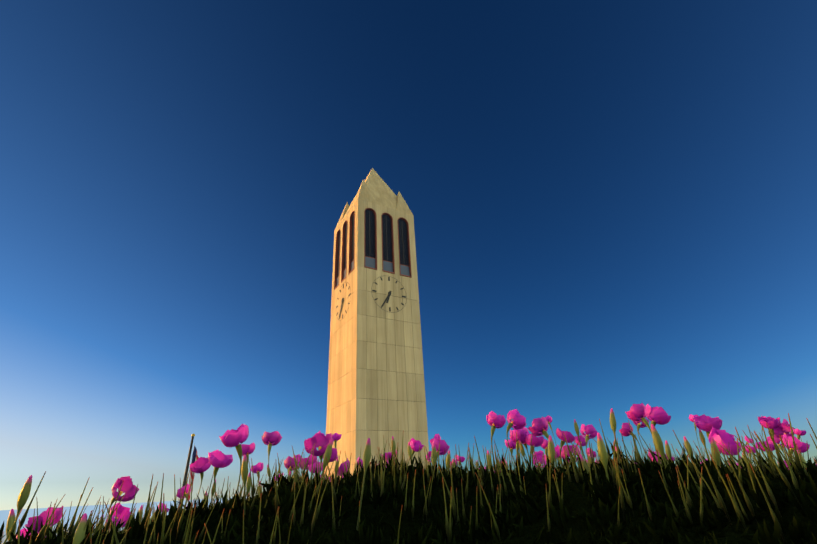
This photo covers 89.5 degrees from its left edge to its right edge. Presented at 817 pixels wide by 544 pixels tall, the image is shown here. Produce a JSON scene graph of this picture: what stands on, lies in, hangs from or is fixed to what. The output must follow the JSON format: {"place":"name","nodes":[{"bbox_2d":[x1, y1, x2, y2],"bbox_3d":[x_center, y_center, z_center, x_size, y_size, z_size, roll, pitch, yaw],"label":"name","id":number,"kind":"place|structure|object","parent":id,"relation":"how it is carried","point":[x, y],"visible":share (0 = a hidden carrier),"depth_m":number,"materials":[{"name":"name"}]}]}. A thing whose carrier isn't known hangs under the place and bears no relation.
{"place":"outdoors","nodes":[
{"label":"outdoors","id":0,"kind":"place"},
{"bbox_2d":[0,497,248,543],"bbox_3d":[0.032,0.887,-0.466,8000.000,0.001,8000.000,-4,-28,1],"label":"sea","id":1,"kind":"structure","parent":0,"point":[4,514],"depth_m":86.17,"materials":[{"name":"blue liquid"}]},
{"bbox_2d":[178,433,194,510],"bbox_3d":[-13.627,12.419,25.226,0.700,4.744,0.700,-4,-28,1],"label":"flag pole","id":2,"kind":"object","parent":1,"relation":"on","point":[188,462],"visible":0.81,"depth_m":25.47,"materials":[{"name":"grey metal"}]},
{"bbox_2d":[186,443,198,504],"bbox_3d":[-13.178,12.372,25.209,0.576,3.700,0.270,0,-28,-7],"label":"flag","id":3,"kind":"object","parent":2,"relation":"attached to","point":[195,457],"visible":0.54,"depth_m":25.27,"materials":[{"name":"fabric"}]},
{"bbox_3d":[0.134,1.928,2.542,14.966,0.977,8.700,-4,-28,1],"label":"flower bed mound","id":4,"kind":"object","parent":1,"relation":"on","visible":0},
{"bbox_2d":[0,413,816,543],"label":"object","id":5,"kind":"object","parent":4,"relation":"on","point":[719,502],"visible":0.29,"depth_m":0.46,"materials":[{"name":"green plant"}]},
{"bbox_2d":[5,462,816,543],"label":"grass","id":6,"kind":"structure","parent":4,"relation":"on","point":[576,497],"depth_m":0.44,"materials":[{"name":"green plant"}]},
{"bbox_2d":[0,442,816,543],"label":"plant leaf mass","id":7,"kind":"object","parent":6,"relation":"on","point":[796,531],"visible":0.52,"depth_m":0.44,"materials":[{"name":"green plant"}]},
{"bbox_2d":[49,418,799,526],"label":"flower stamens","id":8,"kind":"object","parent":4,"relation":"on","point":[121,492],"visible":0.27,"depth_m":1.01,"materials":[{"name":"orange"}]},
{"bbox_2d":[49,418,803,536],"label":"flower stalks","id":9,"kind":"object","parent":4,"relation":"on","point":[239,447],"visible":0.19,"depth_m":1.02,"materials":[{"name":"green plant"}]},
{"bbox_2d":[6,408,806,543],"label":"flower leaves","id":10,"kind":"object","parent":9,"relation":"attached to","point":[23,497],"visible":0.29,"depth_m":0.53,"materials":[{"name":"green plant"}]},
{"bbox_2d":[16,403,815,538],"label":"flowers","id":11,"kind":"object","parent":9,"relation":"attached to","point":[636,413],"visible":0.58,"depth_m":0.98,"materials":[{"name":"pink plant"}]},
{"bbox_2d":[324,168,429,477],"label":"bell tower","id":12,"kind":"structure","parent":0,"point":[376,390],"depth_m":56.48,"materials":[{"name":"stone"}]},
{"bbox_2d":[0,0,816,509],"label":"sky","id":13,"kind":"structure","parent":0,"point":[612,204],"materials":[{"name":"blue"}]}
]}

